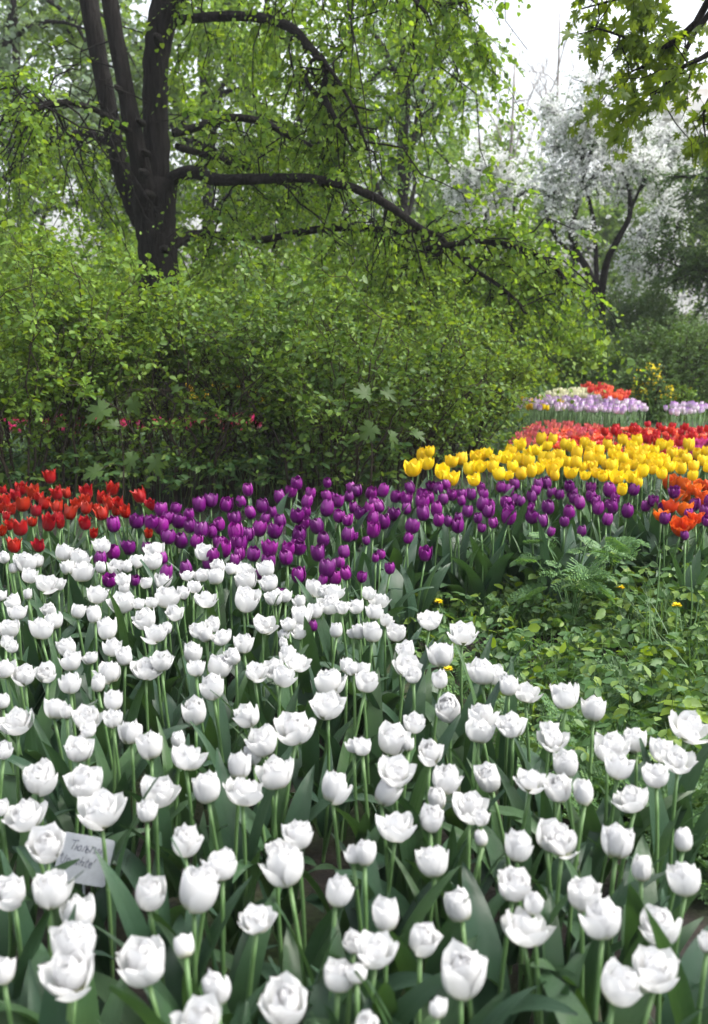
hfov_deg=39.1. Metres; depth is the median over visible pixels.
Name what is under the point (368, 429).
maple sapling
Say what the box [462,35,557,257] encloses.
bare tree
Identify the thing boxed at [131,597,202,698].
white tulip
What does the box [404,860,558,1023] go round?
white tulip
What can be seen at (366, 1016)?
white tulip
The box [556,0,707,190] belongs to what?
maple tree
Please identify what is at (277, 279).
leafy bush
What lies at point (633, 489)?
purple tulip
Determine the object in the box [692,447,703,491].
yellow tulip
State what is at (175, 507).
purple tulip
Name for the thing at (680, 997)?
white tulip
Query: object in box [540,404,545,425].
yellow tulip
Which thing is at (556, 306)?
leafy bush
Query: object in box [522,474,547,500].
tulip plant
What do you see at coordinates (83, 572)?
white tulip
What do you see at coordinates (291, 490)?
purple tulip
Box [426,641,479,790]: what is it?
white tulip
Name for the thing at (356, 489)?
purple tulip
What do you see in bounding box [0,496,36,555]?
flame tulip
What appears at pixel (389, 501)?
tulip plant
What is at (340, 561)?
purple tulip
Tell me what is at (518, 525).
purple tulip
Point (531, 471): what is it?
yellow tulip
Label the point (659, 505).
purple tulip
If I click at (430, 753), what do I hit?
white tulip
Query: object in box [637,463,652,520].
yellow tulip
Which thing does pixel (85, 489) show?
flame tulip
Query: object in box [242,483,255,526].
purple tulip
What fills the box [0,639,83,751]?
white tulip
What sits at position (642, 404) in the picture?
pale tulip
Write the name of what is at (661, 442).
yellow tulip
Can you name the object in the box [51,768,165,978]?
white tulip
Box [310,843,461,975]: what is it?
white tulip
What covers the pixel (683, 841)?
white tulip
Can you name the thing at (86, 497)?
flame tulip
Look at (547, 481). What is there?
purple tulip
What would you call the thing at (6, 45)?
broadleaf tree
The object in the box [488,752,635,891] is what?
white tulip
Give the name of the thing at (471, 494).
purple tulip
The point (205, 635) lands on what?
white tulip
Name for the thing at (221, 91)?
broadleaf tree
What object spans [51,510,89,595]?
flame tulip
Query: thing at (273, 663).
white tulip
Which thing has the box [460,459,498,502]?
yellow tulip
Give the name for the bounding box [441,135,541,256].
apple tree
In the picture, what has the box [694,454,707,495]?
yellow tulip
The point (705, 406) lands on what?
lilac tulip
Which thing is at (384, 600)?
white tulip
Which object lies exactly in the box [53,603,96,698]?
white tulip
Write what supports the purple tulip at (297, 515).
on the ground at (322, 877)
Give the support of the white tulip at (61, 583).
on the ground at (322, 877)
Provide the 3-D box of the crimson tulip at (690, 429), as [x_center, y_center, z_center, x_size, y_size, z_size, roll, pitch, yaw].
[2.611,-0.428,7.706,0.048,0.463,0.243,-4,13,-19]
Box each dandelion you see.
[422,598,446,640]
[442,666,469,696]
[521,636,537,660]
[591,585,640,621]
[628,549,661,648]
[668,562,704,653]
[672,602,688,665]
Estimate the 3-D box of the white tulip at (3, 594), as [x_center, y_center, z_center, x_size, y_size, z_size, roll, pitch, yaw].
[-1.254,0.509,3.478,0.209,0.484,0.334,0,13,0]
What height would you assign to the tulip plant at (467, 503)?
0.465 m
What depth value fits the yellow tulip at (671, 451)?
6.07 m
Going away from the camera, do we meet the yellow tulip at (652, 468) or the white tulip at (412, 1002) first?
the white tulip at (412, 1002)
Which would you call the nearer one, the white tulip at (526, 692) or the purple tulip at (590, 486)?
the white tulip at (526, 692)
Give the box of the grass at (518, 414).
[2,358,707,445]
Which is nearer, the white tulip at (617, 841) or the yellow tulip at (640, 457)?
the white tulip at (617, 841)
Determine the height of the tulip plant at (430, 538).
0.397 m
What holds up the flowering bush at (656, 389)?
on the ground at (322, 877)
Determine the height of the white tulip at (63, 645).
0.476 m
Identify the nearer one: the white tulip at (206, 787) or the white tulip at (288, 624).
the white tulip at (206, 787)
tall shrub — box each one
[0,162,242,498]
[0,226,228,448]
[0,249,185,518]
[0,267,382,515]
[130,203,368,495]
[130,216,516,507]
[213,247,458,438]
[252,261,577,490]
[321,297,577,483]
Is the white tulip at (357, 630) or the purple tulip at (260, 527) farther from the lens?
the purple tulip at (260, 527)
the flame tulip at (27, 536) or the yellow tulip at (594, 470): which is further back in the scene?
the yellow tulip at (594, 470)
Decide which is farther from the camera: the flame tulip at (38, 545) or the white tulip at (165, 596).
the flame tulip at (38, 545)
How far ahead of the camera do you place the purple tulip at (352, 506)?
4.96 m
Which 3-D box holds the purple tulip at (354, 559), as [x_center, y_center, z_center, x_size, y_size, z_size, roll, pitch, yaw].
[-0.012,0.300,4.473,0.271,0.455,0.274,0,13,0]
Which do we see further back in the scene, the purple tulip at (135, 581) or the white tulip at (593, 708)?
the purple tulip at (135, 581)
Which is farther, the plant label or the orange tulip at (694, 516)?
the orange tulip at (694, 516)
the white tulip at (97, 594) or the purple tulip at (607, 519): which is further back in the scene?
the purple tulip at (607, 519)
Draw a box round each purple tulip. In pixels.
[46,551,117,611]
[66,543,119,605]
[97,572,153,661]
[97,574,171,678]
[106,540,135,574]
[107,515,121,559]
[120,502,193,571]
[120,514,157,579]
[123,513,143,573]
[129,571,184,620]
[137,541,189,602]
[139,528,207,589]
[140,551,179,600]
[140,559,196,650]
[141,502,187,553]
[143,508,209,564]
[154,515,193,586]
[155,559,214,623]
[156,510,173,573]
[166,531,201,599]
[168,538,230,594]
[169,560,224,616]
[172,513,212,563]
[183,517,246,563]
[183,521,232,590]
[183,523,229,562]
[190,533,206,592]
[191,535,242,602]
[192,496,219,543]
[194,493,217,543]
[203,495,245,552]
[203,517,227,544]
[203,534,247,590]
[205,553,240,613]
[206,547,228,628]
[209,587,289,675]
[217,496,232,539]
[224,569,293,635]
[227,498,255,559]
[228,521,250,563]
[229,538,277,615]
[229,546,294,637]
[230,497,268,553]
[230,513,297,581]
[231,505,285,553]
[236,489,317,541]
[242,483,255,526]
[243,521,284,574]
[243,527,254,567]
[245,492,288,541]
[246,545,263,615]
[249,549,318,648]
[249,552,303,633]
[252,519,280,569]
[256,540,312,611]
[259,509,283,541]
[260,485,297,535]
[261,543,324,610]
[266,507,304,586]
[269,616,377,739]
[279,566,329,650]
[281,537,328,602]
[283,475,320,536]
[283,487,327,541]
[283,499,335,542]
[284,524,343,584]
[285,494,312,539]
[285,545,373,618]
[285,570,351,665]
[287,557,352,650]
[288,505,329,563]
[290,530,348,579]
[294,492,334,526]
[294,574,387,652]
[295,493,355,547]
[295,516,335,563]
[310,513,323,546]
[311,477,336,516]
[313,536,387,624]
[315,556,363,658]
[321,489,353,557]
[324,531,373,571]
[325,513,352,559]
[328,501,357,544]
[328,507,372,565]
[335,486,377,545]
[335,526,402,592]
[336,502,406,567]
[337,483,366,548]
[339,565,405,659]
[341,481,358,532]
[344,490,363,547]
[347,505,388,564]
[348,552,417,629]
[349,521,394,599]
[349,549,433,648]
[350,511,404,589]
[352,506,404,556]
[352,562,394,645]
[357,570,421,667]
[362,495,387,535]
[366,511,397,569]
[374,499,408,537]
[377,482,394,507]
[378,532,449,639]
[381,518,435,608]
[382,487,432,525]
[390,490,400,534]
[396,502,420,544]
[397,480,445,526]
[397,493,429,555]
[399,481,444,507]
[400,490,415,519]
[400,545,451,654]
[414,504,442,591]
[420,513,478,609]
[423,493,448,540]
[426,491,433,516]
[427,505,474,568]
[429,500,468,558]
[429,517,478,615]
[431,511,474,595]
[433,481,475,506]
[436,512,492,601]
[437,488,466,531]
[439,522,505,615]
[441,515,486,608]
[442,479,450,514]
[446,495,472,536]
[447,488,457,507]
[466,488,475,504]
[469,500,539,590]
[470,516,513,606]
[471,481,495,532]
[473,481,505,533]
[473,494,502,547]
[473,504,522,595]
[477,486,514,513]
[480,506,517,597]
[487,495,527,554]
[487,499,505,552]
[503,483,544,529]
[509,478,519,511]
[509,496,547,531]
[511,494,554,523]
[512,513,551,609]
[517,502,558,552]
[518,510,589,574]
[522,478,543,508]
[526,490,557,531]
[531,484,543,514]
[531,524,607,598]
[533,516,592,598]
[536,516,578,614]
[541,475,551,488]
[541,499,596,570]
[547,486,556,498]
[553,495,584,545]
[555,489,563,515]
[560,503,633,565]
[560,504,577,597]
[563,480,575,520]
[565,481,622,528]
[567,486,591,537]
[569,491,587,523]
[574,494,600,537]
[577,489,621,536]
[578,512,642,600]
[583,498,625,570]
[586,482,595,506]
[592,500,647,570]
[600,494,662,585]
[610,492,630,523]
[615,482,639,535]
[619,493,684,560]
[626,500,690,551]
[636,485,683,548]
[649,500,681,555]
[649,515,707,591]
[652,508,707,567]
[655,511,688,589]
[668,530,707,639]
[688,494,707,548]
[689,498,707,547]
[694,504,707,590]
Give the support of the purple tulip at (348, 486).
on the ground at (322, 877)
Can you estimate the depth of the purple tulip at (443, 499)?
5.14 m
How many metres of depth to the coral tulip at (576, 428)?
8.09 m
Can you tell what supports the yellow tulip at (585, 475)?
on the ground at (322, 877)
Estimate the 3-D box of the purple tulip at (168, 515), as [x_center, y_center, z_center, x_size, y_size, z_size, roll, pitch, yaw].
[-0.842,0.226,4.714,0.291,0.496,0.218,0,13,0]
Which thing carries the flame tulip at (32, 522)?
on the ground at (322, 877)
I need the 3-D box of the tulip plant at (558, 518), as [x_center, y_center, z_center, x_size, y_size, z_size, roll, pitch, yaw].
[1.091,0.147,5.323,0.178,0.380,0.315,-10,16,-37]
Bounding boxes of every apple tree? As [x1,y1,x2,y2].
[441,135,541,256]
[518,48,679,340]
[606,111,707,353]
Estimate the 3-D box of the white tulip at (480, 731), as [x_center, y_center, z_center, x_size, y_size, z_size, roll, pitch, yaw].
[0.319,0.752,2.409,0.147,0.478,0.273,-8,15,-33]
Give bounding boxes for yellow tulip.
[404,458,422,481]
[414,446,434,496]
[415,457,433,491]
[418,454,458,507]
[425,445,434,481]
[435,462,449,481]
[443,470,459,513]
[452,472,479,531]
[456,451,467,488]
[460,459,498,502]
[463,461,474,488]
[466,451,523,492]
[468,459,490,504]
[470,449,484,472]
[471,470,513,503]
[475,448,485,481]
[480,447,493,495]
[488,443,516,479]
[489,454,507,491]
[491,466,526,513]
[492,467,504,500]
[498,450,514,482]
[505,437,526,484]
[507,459,532,493]
[513,440,563,487]
[513,461,545,509]
[520,432,546,485]
[522,447,545,483]
[522,453,534,489]
[526,463,536,486]
[529,444,542,487]
[530,450,545,487]
[535,451,565,506]
[539,458,558,504]
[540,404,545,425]
[545,405,548,427]
[546,461,566,505]
[548,432,563,480]
[550,457,563,500]
[550,469,559,503]
[551,470,590,524]
[552,448,566,493]
[559,438,579,488]
[559,439,586,489]
[562,455,601,495]
[563,466,578,479]
[564,444,582,494]
[564,444,604,490]
[570,455,581,481]
[574,436,589,488]
[574,450,594,483]
[575,461,592,513]
[579,448,619,489]
[579,460,597,505]
[583,440,595,485]
[584,445,596,489]
[587,452,625,490]
[588,452,605,504]
[589,458,608,495]
[589,469,608,512]
[590,466,603,491]
[592,468,624,519]
[597,438,611,480]
[598,446,636,498]
[602,462,634,502]
[606,458,627,503]
[610,444,621,450]
[616,451,628,464]
[616,482,651,528]
[617,433,632,470]
[622,469,641,506]
[624,438,655,486]
[624,452,650,501]
[626,452,658,496]
[627,458,638,514]
[630,444,647,479]
[631,433,642,445]
[633,449,650,477]
[633,476,642,513]
[634,455,670,512]
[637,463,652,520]
[639,456,662,504]
[641,443,650,476]
[643,438,666,484]
[645,457,650,490]
[648,462,658,511]
[649,444,659,491]
[650,439,673,489]
[654,446,701,491]
[655,456,681,495]
[656,466,694,502]
[657,438,694,479]
[664,461,681,502]
[675,461,686,475]
[677,448,687,474]
[682,453,692,477]
[687,470,700,528]
[688,460,698,470]
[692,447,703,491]
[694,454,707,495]
[702,446,707,455]
[703,461,707,478]
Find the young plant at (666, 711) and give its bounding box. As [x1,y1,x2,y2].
[657,699,707,723]
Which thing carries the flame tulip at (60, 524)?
on the ground at (322, 877)
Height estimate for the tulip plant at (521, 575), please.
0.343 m
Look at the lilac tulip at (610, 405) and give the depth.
9.14 m
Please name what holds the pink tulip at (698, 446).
on the ground at (322, 877)
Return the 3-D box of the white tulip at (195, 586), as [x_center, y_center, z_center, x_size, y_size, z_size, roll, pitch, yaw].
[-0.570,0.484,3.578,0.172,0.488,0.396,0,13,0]
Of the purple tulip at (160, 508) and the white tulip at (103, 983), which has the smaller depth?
the white tulip at (103, 983)
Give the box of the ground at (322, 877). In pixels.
[0,291,707,1023]
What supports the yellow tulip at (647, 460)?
on the ground at (322, 877)
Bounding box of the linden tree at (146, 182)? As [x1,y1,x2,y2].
[0,0,648,447]
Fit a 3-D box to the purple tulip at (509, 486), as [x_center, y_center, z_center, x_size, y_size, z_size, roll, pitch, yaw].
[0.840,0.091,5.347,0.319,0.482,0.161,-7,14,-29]
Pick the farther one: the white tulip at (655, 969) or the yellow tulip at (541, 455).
the yellow tulip at (541, 455)
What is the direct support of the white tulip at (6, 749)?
on the ground at (322, 877)
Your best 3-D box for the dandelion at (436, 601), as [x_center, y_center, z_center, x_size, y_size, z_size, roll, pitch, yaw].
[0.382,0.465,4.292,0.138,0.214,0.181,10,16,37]
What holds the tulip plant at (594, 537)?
on the ground at (322, 877)
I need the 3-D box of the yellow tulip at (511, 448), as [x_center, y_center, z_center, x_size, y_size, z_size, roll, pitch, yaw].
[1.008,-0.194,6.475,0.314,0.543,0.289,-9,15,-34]
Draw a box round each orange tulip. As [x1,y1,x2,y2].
[640,508,671,583]
[640,515,694,580]
[643,498,678,575]
[657,517,707,581]
[661,501,693,565]
[662,473,678,489]
[662,489,690,502]
[669,492,701,530]
[675,475,689,490]
[684,482,705,497]
[687,511,707,571]
[689,478,701,484]
[695,488,707,527]
[698,479,707,490]
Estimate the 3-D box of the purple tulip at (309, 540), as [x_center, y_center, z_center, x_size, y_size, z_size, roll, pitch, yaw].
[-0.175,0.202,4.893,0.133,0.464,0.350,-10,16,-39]
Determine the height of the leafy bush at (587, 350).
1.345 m
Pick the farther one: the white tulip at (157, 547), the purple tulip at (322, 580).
the white tulip at (157, 547)
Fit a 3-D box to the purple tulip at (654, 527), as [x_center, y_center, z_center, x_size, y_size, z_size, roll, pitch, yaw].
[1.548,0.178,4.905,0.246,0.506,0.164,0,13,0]
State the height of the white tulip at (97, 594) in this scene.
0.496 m
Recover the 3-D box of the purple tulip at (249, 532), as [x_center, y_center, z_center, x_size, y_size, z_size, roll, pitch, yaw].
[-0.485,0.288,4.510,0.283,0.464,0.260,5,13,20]
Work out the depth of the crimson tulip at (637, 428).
7.48 m
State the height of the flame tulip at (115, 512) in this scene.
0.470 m
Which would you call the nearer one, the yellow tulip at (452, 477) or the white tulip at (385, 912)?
the white tulip at (385, 912)
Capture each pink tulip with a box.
[695,437,707,475]
[695,443,706,477]
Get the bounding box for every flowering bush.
[629,356,675,421]
[656,381,706,420]
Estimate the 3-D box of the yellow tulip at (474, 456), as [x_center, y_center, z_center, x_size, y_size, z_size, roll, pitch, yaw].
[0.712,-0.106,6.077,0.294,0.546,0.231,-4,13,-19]
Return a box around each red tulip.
[588,386,593,394]
[600,393,608,426]
[612,392,617,422]
[617,394,622,400]
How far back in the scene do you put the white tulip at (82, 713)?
2.49 m
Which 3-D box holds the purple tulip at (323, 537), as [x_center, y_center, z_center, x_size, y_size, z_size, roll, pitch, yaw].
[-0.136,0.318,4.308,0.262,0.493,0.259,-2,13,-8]
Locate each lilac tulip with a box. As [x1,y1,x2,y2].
[537,404,541,432]
[573,406,577,426]
[579,402,582,426]
[586,400,592,418]
[586,407,589,431]
[590,406,596,420]
[605,403,612,427]
[607,407,610,429]
[613,407,618,412]
[619,408,624,423]
[637,405,640,424]
[664,405,667,426]
[669,408,673,421]
[670,401,677,427]
[676,402,696,427]
[696,403,707,427]
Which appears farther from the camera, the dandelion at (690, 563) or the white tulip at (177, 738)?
the dandelion at (690, 563)
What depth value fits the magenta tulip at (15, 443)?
8.42 m
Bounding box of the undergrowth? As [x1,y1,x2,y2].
[0,410,531,516]
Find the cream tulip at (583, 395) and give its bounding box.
[571,392,586,417]
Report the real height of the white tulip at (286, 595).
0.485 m
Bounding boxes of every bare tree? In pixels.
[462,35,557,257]
[502,1,590,256]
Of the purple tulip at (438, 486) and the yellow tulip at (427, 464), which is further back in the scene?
the yellow tulip at (427, 464)
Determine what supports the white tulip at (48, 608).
on the ground at (322, 877)
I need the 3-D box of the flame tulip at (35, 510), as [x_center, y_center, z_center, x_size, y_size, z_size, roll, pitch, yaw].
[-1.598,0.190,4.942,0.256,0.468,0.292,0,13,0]
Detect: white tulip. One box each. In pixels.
[0,550,48,644]
[0,563,27,658]
[0,590,25,659]
[0,604,62,709]
[0,619,33,726]
[0,635,58,740]
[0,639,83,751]
[0,659,97,798]
[0,660,59,761]
[0,692,27,837]
[0,706,61,854]
[0,734,150,902]
[0,739,75,875]
[0,797,79,959]
[0,821,116,983]
[0,868,128,1023]
[0,870,83,1000]
[0,892,125,1023]
[0,956,15,1023]
[1,797,130,949]
[4,592,44,717]
[4,663,56,801]
[4,671,80,777]
[5,551,65,649]
[6,704,145,834]
[12,602,97,727]
[12,698,73,807]
[12,764,139,902]
[13,757,57,950]
[20,567,77,663]
[20,917,95,1023]
[21,547,92,641]
[21,553,86,652]
[23,588,68,694]
[24,559,102,647]
[26,703,140,885]
[28,617,99,727]
[28,904,94,1023]
[33,578,65,670]
[33,611,81,725]
[34,649,88,736]
[35,574,84,663]
[37,720,112,891]
[48,543,94,641]
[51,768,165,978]
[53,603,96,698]
[54,673,191,790]
[55,636,94,724]
[55,689,142,837]
[56,561,115,662]
[60,645,164,798]
[64,719,195,892]
[66,561,94,644]
[67,583,158,680]
[79,559,122,628]
[79,637,128,729]
[79,651,128,766]
[86,585,144,694]
[86,604,123,709]
[91,536,112,587]
[92,660,123,771]
[92,708,175,854]
[92,775,184,921]
[92,846,170,1010]
[93,864,252,1023]
[94,864,259,1015]
[95,935,270,1023]
[97,616,142,719]
[102,573,172,655]
[105,589,160,709]
[106,799,216,936]
[107,559,156,610]
[109,933,256,1023]
[112,729,181,898]
[114,572,191,659]
[116,694,205,867]
[117,568,175,644]
[118,743,227,934]
[121,657,189,776]
[121,716,208,897]
[126,597,182,695]
[126,607,186,702]
[126,621,171,760]
[128,554,143,610]
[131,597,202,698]
[136,586,183,694]
[136,624,185,746]
[142,542,185,601]
[143,552,161,624]
[145,748,292,935]
[149,650,237,761]
[152,822,283,976]
[157,903,312,1023]
[160,604,209,728]
[161,660,242,774]
[163,626,273,745]
[169,992,221,1023]
[170,837,312,1011]
[172,585,206,666]
[173,640,201,745]
[178,570,219,626]
[178,615,245,704]
[179,567,252,657]
[181,580,222,662]
[182,654,256,813]
[185,746,324,925]
[186,769,281,971]
[187,621,239,701]
[190,702,292,849]
[194,542,214,591]
[194,590,228,659]
[197,672,247,806]
[200,567,239,686]
[201,646,248,752]
[202,969,250,1023]
[203,665,296,807]
[205,558,261,629]
[208,628,231,715]
[208,747,266,955]
[210,660,318,831]
[213,838,353,1023]
[222,970,354,1023]
[225,563,268,650]
[227,569,256,659]
[228,633,308,777]
[228,657,283,765]
[229,613,278,728]
[232,561,264,634]
[232,754,315,937]
[235,585,278,665]
[235,588,318,663]
[240,711,375,863]
[241,560,315,655]
[241,819,358,973]
[244,723,316,865]
[257,574,291,632]
[257,770,380,955]
[258,843,372,1023]
[261,622,348,700]
[261,644,321,760]
[261,872,432,1004]
[262,617,315,724]
[262,652,318,777]
[265,603,351,697]
[266,637,348,737]
[269,955,352,1023]
[270,589,335,712]
[274,667,363,824]
[277,629,305,711]
[284,605,352,699]
[289,578,346,670]
[289,690,360,862]
[291,594,341,673]
[294,576,370,693]
[294,670,378,850]
[295,830,423,1007]
[302,894,398,1023]
[303,622,401,752]
[303,920,442,1023]
[305,928,371,1023]
[307,929,433,1023]
[310,584,325,670]
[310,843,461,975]
[310,994,378,1023]
[314,660,402,814]
[314,736,415,901]
[317,922,506,1023]
[318,600,369,716]
[319,584,355,669]
[319,657,351,770]
[320,598,390,691]
[320,603,406,737]
[327,739,451,900]
[333,586,422,681]
[335,785,504,921]
[340,629,398,740]
[343,719,435,838]
[344,613,397,723]
[344,767,458,933]
[344,811,461,959]
[347,661,415,827]
[352,623,406,721]
[354,970,447,1023]
[356,639,431,739]
[357,737,443,887]
[358,621,404,728]
[360,593,442,683]
[361,845,503,1023]
[366,637,452,791]
[366,938,545,1023]
[375,710,460,869]
[375,753,490,901]
[382,829,543,942]
[386,622,446,722]
[396,610,444,738]
[398,738,510,890]
[401,672,505,836]
[403,666,448,801]
[403,668,462,781]
[404,763,505,915]
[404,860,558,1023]
[411,790,505,920]
[420,803,513,1021]
[422,886,577,1023]
[425,664,506,786]
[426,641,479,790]
[439,828,575,1023]
[442,710,541,886]
[442,761,543,890]
[446,702,531,866]
[447,620,533,712]
[450,717,520,893]
[451,808,544,964]
[454,644,524,797]
[458,656,585,824]
[477,767,591,974]
[488,721,649,879]
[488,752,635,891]
[494,772,585,918]
[494,818,567,929]
[498,777,623,965]
[501,889,606,1023]
[505,728,610,867]
[509,682,561,817]
[518,829,665,985]
[521,682,579,828]
[524,890,592,1023]
[530,876,625,1020]
[531,746,620,897]
[531,944,705,1023]
[541,784,673,956]
[558,833,707,1023]
[564,730,695,886]
[564,822,669,1022]
[570,695,650,823]
[576,762,705,900]
[578,896,677,1023]
[587,737,704,857]
[601,957,643,1023]
[620,727,707,860]
[620,826,703,953]
[626,738,707,912]
[638,903,707,1023]
[643,904,707,1023]
[653,860,705,1010]
[656,709,707,863]
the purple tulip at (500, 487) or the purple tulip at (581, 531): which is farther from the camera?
the purple tulip at (500, 487)
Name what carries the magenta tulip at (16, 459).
on the ground at (322, 877)
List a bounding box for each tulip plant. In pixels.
[357,521,404,607]
[358,506,417,549]
[364,490,390,520]
[370,529,463,559]
[413,527,440,598]
[414,477,426,497]
[445,503,458,515]
[448,498,469,515]
[451,530,492,570]
[452,503,475,519]
[452,518,513,539]
[452,523,475,560]
[455,534,509,564]
[493,478,529,498]
[494,533,539,595]
[497,519,559,541]
[499,514,560,543]
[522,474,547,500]
[532,519,593,568]
[534,506,560,547]
[549,494,573,522]
[551,510,560,526]
[565,499,601,531]
[577,537,635,568]
[578,485,592,514]
[586,519,624,571]
[590,518,640,537]
[592,527,627,541]
[599,521,640,576]
[600,531,672,587]
[601,507,618,536]
[620,511,670,533]
[627,491,669,512]
[629,541,648,591]
[635,479,647,505]
[636,498,666,577]
[660,531,694,564]
[661,488,668,499]
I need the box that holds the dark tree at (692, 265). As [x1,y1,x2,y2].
[617,135,707,326]
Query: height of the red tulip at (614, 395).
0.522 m
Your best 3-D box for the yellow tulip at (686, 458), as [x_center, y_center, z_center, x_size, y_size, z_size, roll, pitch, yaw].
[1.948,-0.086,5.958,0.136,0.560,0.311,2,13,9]
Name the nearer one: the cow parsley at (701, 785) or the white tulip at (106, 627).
the cow parsley at (701, 785)
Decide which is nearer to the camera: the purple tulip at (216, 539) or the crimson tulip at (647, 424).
the purple tulip at (216, 539)
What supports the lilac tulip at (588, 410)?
on the ground at (322, 877)
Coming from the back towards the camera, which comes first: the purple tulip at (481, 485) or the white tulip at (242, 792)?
the purple tulip at (481, 485)
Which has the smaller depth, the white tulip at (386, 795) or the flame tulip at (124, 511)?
the white tulip at (386, 795)
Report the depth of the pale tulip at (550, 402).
9.43 m
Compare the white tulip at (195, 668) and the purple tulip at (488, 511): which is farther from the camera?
the purple tulip at (488, 511)
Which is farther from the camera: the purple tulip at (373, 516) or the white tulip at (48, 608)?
the purple tulip at (373, 516)
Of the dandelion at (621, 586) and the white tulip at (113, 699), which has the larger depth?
the dandelion at (621, 586)
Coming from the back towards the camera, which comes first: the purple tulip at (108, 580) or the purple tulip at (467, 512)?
the purple tulip at (467, 512)
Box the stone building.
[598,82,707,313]
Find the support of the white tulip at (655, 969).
on the ground at (322, 877)
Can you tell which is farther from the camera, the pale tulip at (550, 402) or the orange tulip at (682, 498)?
the pale tulip at (550, 402)
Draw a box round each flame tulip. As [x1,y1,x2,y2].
[0,484,41,563]
[0,493,26,588]
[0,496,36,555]
[0,502,30,586]
[0,510,55,572]
[0,524,43,603]
[3,518,23,593]
[4,502,15,579]
[5,537,60,626]
[6,519,49,611]
[7,487,36,519]
[10,481,27,518]
[17,538,66,617]
[22,491,43,552]
[22,495,72,575]
[22,511,77,593]
[23,503,64,565]
[24,499,79,596]
[25,483,52,539]
[27,516,51,597]
[31,511,90,582]
[36,484,78,559]
[41,468,65,540]
[49,497,108,550]
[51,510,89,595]
[52,504,89,574]
[54,519,67,598]
[61,493,105,544]
[62,486,93,543]
[63,483,97,552]
[71,503,106,586]
[77,514,95,585]
[79,527,97,606]
[81,500,108,563]
[90,495,116,572]
[92,490,129,575]
[92,504,125,590]
[98,480,130,538]
[102,503,134,554]
[111,496,155,554]
[112,503,143,539]
[130,486,155,541]
[141,528,194,589]
[142,497,154,543]
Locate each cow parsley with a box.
[484,588,541,629]
[507,531,650,625]
[601,754,707,857]
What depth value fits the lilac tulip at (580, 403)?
9.20 m
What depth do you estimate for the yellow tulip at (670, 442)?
6.54 m
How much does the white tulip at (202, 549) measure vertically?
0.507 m
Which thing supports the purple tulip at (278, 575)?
on the ground at (322, 877)
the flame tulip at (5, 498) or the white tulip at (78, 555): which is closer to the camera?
the white tulip at (78, 555)
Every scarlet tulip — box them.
[552,443,563,479]
[560,428,572,453]
[593,435,601,440]
[597,434,610,439]
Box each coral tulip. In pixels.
[563,430,572,481]
[573,425,579,430]
[577,429,583,436]
[582,429,593,460]
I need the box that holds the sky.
[0,0,707,290]
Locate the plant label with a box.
[55,832,114,894]
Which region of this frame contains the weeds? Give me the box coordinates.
[376,543,707,904]
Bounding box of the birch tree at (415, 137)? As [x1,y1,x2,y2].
[267,6,502,258]
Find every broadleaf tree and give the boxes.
[0,0,127,245]
[0,0,222,345]
[0,0,232,280]
[1,0,367,274]
[138,0,436,273]
[366,107,550,266]
[500,169,650,328]
[551,167,707,322]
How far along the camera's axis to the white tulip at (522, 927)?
1.72 m
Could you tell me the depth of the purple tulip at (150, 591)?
4.11 m
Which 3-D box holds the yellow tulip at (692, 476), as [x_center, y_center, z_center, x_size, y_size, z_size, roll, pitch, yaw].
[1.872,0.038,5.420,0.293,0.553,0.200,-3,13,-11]
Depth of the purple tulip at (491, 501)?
5.00 m
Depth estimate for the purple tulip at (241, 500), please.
5.05 m
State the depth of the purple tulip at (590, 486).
5.43 m
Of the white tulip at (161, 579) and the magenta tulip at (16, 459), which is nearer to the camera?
the white tulip at (161, 579)
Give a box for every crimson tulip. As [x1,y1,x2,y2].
[601,427,608,437]
[608,423,619,457]
[611,426,618,469]
[628,425,633,439]
[633,424,640,432]
[641,429,647,443]
[643,434,655,482]
[644,421,650,430]
[652,429,660,434]
[659,425,665,437]
[664,436,673,473]
[667,425,673,435]
[667,434,685,473]
[669,422,675,428]
[675,438,682,475]
[678,428,685,434]
[679,431,702,475]
[682,423,688,433]
[687,427,693,432]
[697,425,702,434]
[698,435,706,468]
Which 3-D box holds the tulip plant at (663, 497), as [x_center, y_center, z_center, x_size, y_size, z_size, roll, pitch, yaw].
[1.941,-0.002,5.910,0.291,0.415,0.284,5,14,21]
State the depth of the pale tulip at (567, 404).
9.15 m
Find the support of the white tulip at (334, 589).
on the ground at (322, 877)
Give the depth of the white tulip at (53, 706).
2.53 m
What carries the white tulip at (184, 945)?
on the ground at (322, 877)
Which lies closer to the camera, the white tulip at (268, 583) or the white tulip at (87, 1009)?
the white tulip at (87, 1009)
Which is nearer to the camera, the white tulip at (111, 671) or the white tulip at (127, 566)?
the white tulip at (111, 671)
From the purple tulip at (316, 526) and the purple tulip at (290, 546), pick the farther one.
the purple tulip at (316, 526)
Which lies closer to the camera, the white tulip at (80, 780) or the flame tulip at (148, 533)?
the white tulip at (80, 780)
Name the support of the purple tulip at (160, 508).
on the ground at (322, 877)
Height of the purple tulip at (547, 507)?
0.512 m
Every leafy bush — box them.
[0,195,137,403]
[2,220,265,394]
[180,236,400,395]
[292,212,493,353]
[370,214,576,383]
[450,238,608,389]
[521,319,635,398]
[580,272,707,382]
[584,311,707,417]
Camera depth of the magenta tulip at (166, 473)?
7.88 m
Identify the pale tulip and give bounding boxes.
[539,399,552,431]
[554,405,559,419]
[561,404,565,420]
[564,402,568,417]
[578,406,582,422]
[598,405,603,423]
[631,405,636,422]
[640,402,652,427]
[643,406,648,427]
[674,410,679,415]
[680,406,684,425]
[693,405,698,427]
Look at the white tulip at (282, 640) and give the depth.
3.04 m
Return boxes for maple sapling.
[77,384,183,501]
[340,383,425,486]
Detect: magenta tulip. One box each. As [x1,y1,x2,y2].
[6,426,23,469]
[11,424,22,463]
[13,429,24,475]
[161,428,172,475]
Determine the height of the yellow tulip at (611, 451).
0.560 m

